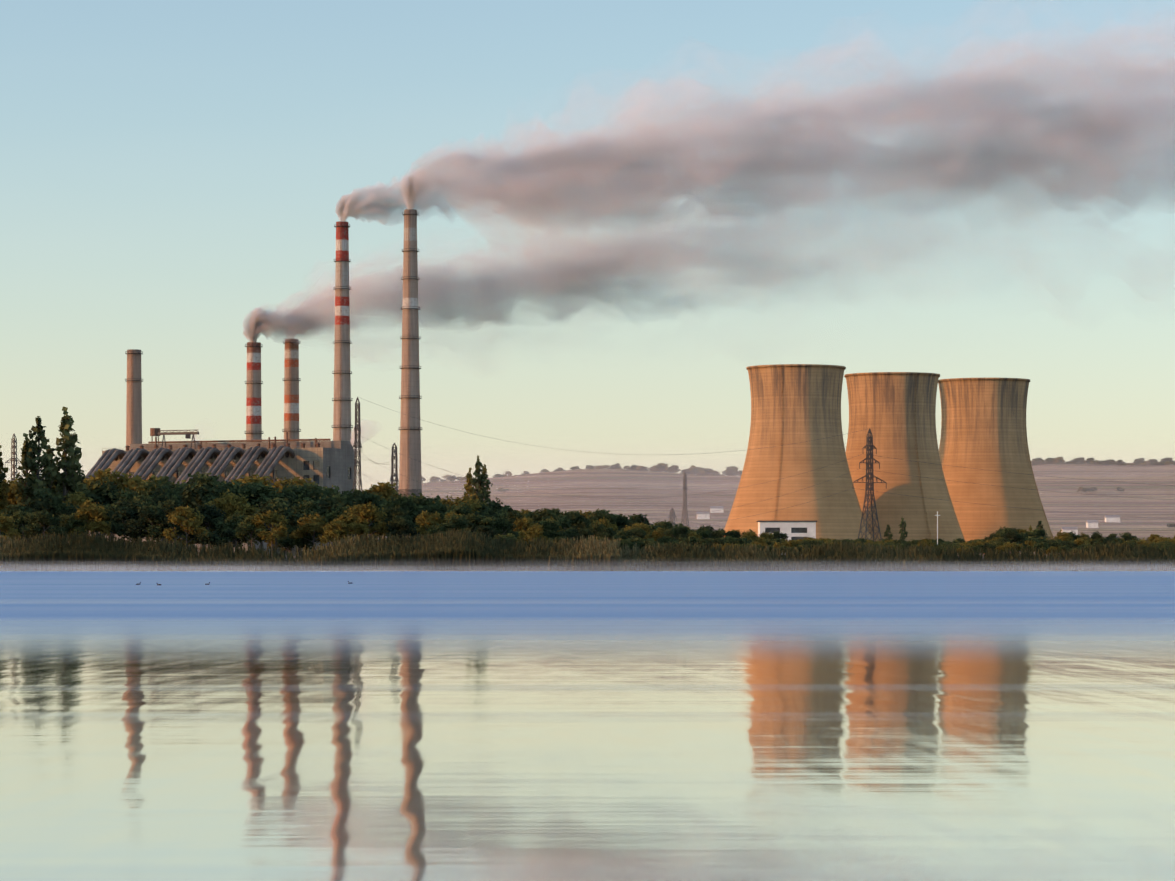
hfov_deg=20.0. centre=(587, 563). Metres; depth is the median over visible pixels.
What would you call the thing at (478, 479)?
poplar tree
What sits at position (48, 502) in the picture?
round tree
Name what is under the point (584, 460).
haze veil
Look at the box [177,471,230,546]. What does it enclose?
round tree
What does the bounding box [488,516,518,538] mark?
round tree
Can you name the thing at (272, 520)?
round tree
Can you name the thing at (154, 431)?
roof equipment
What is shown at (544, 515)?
round tree
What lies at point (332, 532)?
round tree
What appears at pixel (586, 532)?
round tree
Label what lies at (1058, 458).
round tree
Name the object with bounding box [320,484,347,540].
round tree
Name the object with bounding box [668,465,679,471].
round tree
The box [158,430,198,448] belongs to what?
roof gantry crane
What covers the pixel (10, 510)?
round tree
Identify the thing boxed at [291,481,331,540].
round tree
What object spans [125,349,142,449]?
chimney
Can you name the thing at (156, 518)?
bush
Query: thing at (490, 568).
rock
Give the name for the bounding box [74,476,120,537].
round tree
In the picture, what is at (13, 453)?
pylon
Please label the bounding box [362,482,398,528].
round tree
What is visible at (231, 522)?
bush
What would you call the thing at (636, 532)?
round tree
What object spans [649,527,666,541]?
round tree
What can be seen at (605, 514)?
round tree
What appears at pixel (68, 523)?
bush
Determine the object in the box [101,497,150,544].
bush
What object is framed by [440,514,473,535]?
round tree
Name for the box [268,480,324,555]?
round tree
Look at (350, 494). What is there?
round tree
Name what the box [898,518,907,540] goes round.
poplar tree
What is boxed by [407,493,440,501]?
round tree
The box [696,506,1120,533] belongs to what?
village houses
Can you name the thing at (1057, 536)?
round tree
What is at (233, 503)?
round tree
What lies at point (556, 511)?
round tree
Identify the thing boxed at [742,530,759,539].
round tree
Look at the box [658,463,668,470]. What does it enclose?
round tree
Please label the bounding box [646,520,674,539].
round tree
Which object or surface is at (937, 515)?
pole
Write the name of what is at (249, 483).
round tree
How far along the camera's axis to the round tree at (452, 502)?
1024.08 m
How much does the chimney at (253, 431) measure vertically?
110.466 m
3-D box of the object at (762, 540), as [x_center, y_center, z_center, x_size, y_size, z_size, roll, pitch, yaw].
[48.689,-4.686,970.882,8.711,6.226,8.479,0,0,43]
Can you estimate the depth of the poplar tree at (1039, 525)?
1121.77 m
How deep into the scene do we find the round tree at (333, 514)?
944.35 m
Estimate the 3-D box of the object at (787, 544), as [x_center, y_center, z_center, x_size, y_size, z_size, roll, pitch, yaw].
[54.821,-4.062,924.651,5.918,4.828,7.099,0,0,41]
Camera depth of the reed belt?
858.69 m
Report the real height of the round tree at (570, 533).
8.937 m
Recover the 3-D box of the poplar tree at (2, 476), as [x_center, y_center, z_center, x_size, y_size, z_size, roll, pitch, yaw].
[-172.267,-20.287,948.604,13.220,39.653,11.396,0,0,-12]
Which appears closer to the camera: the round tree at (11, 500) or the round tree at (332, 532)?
the round tree at (332, 532)
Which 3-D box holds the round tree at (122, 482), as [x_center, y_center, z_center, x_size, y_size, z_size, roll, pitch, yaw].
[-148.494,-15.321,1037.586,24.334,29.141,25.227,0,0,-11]
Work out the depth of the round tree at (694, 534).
987.88 m
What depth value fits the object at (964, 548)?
911.88 m
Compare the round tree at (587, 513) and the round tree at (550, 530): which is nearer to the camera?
the round tree at (550, 530)
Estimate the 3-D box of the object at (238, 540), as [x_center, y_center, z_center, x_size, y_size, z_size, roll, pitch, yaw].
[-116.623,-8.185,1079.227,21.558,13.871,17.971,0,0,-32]
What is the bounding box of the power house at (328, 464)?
[102,441,354,555]
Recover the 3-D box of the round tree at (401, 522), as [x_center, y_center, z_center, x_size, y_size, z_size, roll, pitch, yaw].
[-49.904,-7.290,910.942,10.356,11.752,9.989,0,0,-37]
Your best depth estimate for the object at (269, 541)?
1022.33 m
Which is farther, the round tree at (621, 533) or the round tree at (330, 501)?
the round tree at (330, 501)
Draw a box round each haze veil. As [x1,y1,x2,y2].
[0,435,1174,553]
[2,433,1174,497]
[3,433,1174,536]
[3,435,1172,488]
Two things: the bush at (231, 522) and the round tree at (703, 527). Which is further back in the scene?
the round tree at (703, 527)
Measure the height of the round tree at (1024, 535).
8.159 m
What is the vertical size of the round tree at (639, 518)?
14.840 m
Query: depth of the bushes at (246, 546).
1603.04 m
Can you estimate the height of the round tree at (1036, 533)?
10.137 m
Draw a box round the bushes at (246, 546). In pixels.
[67,530,269,555]
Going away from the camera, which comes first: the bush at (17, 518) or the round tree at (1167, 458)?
the bush at (17, 518)
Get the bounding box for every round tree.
[0,503,35,538]
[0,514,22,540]
[1,484,33,541]
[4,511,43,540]
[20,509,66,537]
[34,488,79,537]
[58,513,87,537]
[59,491,108,532]
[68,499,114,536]
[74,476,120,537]
[75,468,145,540]
[95,504,138,540]
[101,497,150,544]
[107,487,155,541]
[116,490,167,538]
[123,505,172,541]
[130,475,198,542]
[150,484,185,540]
[157,496,199,542]
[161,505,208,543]
[169,479,209,518]
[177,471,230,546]
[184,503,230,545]
[202,480,258,549]
[205,489,259,546]
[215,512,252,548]
[229,474,277,541]
[230,482,287,555]
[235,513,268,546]
[238,481,261,545]
[251,510,288,555]
[252,497,306,548]
[265,476,322,552]
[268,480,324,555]
[288,500,330,551]
[289,512,334,544]
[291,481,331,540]
[316,494,355,536]
[319,519,350,544]
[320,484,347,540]
[324,503,348,537]
[329,512,369,543]
[334,489,369,535]
[344,502,390,537]
[350,511,382,538]
[353,491,385,536]
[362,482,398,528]
[376,505,415,538]
[378,490,428,527]
[386,515,422,540]
[399,495,443,512]
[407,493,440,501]
[411,510,441,536]
[420,503,448,522]
[424,523,445,536]
[433,495,482,525]
[437,511,461,531]
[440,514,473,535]
[442,501,479,529]
[457,493,486,511]
[461,513,495,533]
[474,497,516,534]
[475,526,497,537]
[476,506,508,532]
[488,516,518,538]
[494,510,527,538]
[511,516,534,539]
[517,509,530,517]
[518,523,549,542]
[524,508,556,527]
[537,508,563,520]
[537,519,565,540]
[538,517,564,532]
[556,515,581,537]
[560,510,591,531]
[561,527,578,540]
[574,528,594,539]
[579,510,593,518]
[585,508,619,530]
[589,522,605,537]
[591,517,616,534]
[597,527,620,541]
[613,513,632,533]
[614,528,629,539]
[622,523,651,538]
[625,514,652,528]
[625,528,645,539]
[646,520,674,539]
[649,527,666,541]
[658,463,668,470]
[664,526,689,539]
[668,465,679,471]
[672,522,698,537]
[687,531,702,540]
[689,465,701,474]
[690,525,713,531]
[697,528,710,539]
[708,528,726,538]
[725,530,741,537]
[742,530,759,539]
[759,531,773,539]
[772,531,788,539]
[983,533,1001,552]
[995,526,1016,539]
[1001,530,1021,550]
[1015,528,1031,535]
[1017,532,1029,540]
[1029,528,1050,554]
[1033,458,1045,464]
[1052,456,1064,463]
[1054,530,1073,541]
[1065,530,1080,539]
[1072,457,1085,463]
[1075,532,1093,539]
[1091,531,1109,538]
[1105,533,1118,540]
[1119,531,1136,540]
[1135,458,1144,464]
[1147,534,1162,541]
[1160,457,1172,461]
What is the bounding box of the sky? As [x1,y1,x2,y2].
[0,0,1174,489]
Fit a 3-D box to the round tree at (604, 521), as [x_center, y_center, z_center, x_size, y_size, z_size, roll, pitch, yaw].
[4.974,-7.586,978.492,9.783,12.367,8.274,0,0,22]
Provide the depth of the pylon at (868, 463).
1360.69 m
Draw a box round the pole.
[935,512,939,543]
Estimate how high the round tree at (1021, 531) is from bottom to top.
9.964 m
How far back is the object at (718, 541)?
920.55 m
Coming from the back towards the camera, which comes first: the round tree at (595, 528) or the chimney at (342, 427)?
the chimney at (342, 427)
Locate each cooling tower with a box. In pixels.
[724,364,871,555]
[844,372,965,553]
[938,378,1053,555]
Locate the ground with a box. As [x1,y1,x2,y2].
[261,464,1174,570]
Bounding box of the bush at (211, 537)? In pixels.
[194,529,234,547]
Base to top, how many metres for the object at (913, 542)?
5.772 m
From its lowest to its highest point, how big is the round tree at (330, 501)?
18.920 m
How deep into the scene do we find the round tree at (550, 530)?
942.37 m
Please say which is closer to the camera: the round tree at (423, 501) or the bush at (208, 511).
the bush at (208, 511)
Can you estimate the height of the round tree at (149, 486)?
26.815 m
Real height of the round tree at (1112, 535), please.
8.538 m
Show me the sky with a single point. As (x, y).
(627, 209)
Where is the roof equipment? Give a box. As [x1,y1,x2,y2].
[102,428,330,449]
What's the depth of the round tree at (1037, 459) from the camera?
4539.15 m
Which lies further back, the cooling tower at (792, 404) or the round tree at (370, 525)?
the cooling tower at (792, 404)
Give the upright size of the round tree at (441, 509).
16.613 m
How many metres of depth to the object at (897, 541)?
1026.74 m
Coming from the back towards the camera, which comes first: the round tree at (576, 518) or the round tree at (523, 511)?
the round tree at (523, 511)
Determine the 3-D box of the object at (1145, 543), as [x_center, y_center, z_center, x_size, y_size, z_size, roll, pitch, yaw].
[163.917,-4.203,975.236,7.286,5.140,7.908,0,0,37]
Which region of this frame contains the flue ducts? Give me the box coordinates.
[85,446,294,551]
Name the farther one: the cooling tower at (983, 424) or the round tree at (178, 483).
the cooling tower at (983, 424)
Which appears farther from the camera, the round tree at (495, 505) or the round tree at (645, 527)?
the round tree at (495, 505)
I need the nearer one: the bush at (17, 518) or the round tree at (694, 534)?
the bush at (17, 518)
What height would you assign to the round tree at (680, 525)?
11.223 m
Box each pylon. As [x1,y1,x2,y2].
[5,433,18,481]
[353,397,362,491]
[390,443,398,491]
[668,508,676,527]
[681,472,689,527]
[853,428,886,540]
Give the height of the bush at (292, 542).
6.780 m
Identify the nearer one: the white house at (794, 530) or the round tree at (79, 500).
the round tree at (79, 500)
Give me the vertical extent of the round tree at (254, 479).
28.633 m
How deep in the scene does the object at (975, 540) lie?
1023.89 m
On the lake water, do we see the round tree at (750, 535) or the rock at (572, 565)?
the rock at (572, 565)
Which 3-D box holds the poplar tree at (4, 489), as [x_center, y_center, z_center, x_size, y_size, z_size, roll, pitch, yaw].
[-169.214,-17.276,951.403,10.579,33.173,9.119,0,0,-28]
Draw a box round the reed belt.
[0,528,1174,570]
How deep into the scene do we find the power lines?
1406.07 m
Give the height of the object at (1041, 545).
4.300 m
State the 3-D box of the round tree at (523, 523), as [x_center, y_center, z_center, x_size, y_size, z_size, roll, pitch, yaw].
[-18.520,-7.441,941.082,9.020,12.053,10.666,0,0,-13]
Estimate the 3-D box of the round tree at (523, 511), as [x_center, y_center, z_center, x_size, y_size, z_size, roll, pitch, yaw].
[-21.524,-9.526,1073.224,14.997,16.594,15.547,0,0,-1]
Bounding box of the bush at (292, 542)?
[275,533,315,552]
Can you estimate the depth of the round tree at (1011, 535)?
966.01 m
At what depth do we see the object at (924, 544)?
968.60 m
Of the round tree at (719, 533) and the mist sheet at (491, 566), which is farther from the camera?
the round tree at (719, 533)
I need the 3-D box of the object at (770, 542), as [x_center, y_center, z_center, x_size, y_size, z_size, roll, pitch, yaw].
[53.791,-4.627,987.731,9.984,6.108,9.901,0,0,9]
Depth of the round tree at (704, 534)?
1034.22 m
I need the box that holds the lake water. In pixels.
[0,571,1174,880]
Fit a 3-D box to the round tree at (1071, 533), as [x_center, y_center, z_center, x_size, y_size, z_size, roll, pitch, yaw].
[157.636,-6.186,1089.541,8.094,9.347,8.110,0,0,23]
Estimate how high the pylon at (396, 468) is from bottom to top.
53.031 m
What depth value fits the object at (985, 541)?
1011.71 m
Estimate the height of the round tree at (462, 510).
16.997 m
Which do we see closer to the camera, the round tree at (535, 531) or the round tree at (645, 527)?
the round tree at (535, 531)
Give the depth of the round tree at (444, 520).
930.02 m
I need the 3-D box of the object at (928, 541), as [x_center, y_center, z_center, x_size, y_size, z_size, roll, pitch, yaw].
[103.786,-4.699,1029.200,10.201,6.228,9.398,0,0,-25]
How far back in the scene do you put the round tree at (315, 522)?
902.59 m
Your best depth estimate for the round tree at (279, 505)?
918.16 m
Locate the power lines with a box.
[9,398,1172,553]
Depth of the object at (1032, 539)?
968.78 m
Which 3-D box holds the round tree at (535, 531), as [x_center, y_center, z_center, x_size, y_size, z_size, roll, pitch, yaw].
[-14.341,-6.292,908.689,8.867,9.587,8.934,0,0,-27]
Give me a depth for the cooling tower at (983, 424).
1641.76 m
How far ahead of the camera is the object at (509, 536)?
895.16 m
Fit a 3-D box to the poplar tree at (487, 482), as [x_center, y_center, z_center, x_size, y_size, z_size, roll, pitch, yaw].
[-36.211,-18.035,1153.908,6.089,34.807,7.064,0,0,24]
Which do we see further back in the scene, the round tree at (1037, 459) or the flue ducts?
the round tree at (1037, 459)
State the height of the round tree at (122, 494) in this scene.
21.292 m
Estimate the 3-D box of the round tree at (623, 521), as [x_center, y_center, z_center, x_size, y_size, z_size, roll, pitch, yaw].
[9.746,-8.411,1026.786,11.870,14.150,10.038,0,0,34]
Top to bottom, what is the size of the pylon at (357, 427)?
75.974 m
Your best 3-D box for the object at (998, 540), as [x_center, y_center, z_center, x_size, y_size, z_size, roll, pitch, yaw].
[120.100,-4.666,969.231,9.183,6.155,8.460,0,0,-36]
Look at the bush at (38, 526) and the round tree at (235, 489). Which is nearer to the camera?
the bush at (38, 526)
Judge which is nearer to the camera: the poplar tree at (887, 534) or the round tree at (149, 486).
the round tree at (149, 486)
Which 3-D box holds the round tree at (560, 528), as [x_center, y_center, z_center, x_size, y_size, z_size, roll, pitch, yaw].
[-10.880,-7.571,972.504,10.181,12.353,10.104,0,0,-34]
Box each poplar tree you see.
[0,445,12,510]
[0,471,5,487]
[11,433,43,538]
[23,416,59,512]
[43,445,57,535]
[47,407,82,515]
[62,433,87,496]
[462,468,472,497]
[471,455,486,502]
[478,464,492,502]
[884,524,892,539]
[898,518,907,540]
[1036,521,1045,536]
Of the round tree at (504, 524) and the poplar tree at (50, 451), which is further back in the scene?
the poplar tree at (50, 451)
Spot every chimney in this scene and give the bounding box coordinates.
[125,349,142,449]
[244,342,262,439]
[282,338,300,441]
[331,221,352,440]
[398,209,421,537]
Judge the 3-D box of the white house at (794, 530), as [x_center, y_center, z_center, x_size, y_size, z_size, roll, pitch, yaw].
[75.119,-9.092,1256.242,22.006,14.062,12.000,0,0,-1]
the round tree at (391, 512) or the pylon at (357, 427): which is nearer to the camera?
the round tree at (391, 512)
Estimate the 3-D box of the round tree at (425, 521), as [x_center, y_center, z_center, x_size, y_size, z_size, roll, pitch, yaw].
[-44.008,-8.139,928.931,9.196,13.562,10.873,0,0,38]
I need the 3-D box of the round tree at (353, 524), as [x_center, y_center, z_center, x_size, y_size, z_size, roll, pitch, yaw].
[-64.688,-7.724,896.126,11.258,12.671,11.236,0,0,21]
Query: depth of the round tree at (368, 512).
912.65 m
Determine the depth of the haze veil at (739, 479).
2500.78 m
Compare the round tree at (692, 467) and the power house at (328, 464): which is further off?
the round tree at (692, 467)
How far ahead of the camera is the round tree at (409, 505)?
970.98 m
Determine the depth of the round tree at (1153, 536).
1087.11 m
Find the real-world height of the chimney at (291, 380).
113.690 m
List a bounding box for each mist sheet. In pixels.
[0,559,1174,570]
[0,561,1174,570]
[1,565,1174,571]
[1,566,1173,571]
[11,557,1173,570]
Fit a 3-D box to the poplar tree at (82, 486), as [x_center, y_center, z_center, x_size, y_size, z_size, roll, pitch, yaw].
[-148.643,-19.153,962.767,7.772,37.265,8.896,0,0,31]
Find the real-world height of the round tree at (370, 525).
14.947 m
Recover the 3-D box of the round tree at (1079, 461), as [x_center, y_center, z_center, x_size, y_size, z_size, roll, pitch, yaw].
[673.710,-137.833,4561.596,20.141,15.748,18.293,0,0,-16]
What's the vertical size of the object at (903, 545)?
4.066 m
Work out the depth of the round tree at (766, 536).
1029.64 m
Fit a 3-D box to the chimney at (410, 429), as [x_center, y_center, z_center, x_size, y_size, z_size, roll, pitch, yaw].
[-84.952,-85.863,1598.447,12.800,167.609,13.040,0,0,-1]
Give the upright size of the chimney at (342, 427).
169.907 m
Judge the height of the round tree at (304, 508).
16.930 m
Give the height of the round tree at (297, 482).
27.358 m
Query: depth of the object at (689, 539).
927.55 m
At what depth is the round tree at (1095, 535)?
1081.11 m
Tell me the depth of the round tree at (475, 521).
928.03 m
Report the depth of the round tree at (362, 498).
981.30 m
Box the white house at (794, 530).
[757,521,816,540]
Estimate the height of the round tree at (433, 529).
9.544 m
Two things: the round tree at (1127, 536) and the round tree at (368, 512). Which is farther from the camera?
the round tree at (1127, 536)
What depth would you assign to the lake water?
39.64 m
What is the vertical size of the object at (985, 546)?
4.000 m
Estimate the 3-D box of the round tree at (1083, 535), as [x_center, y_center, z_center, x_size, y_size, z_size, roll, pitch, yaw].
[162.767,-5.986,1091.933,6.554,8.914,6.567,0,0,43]
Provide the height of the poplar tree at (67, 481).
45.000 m
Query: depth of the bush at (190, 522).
897.75 m

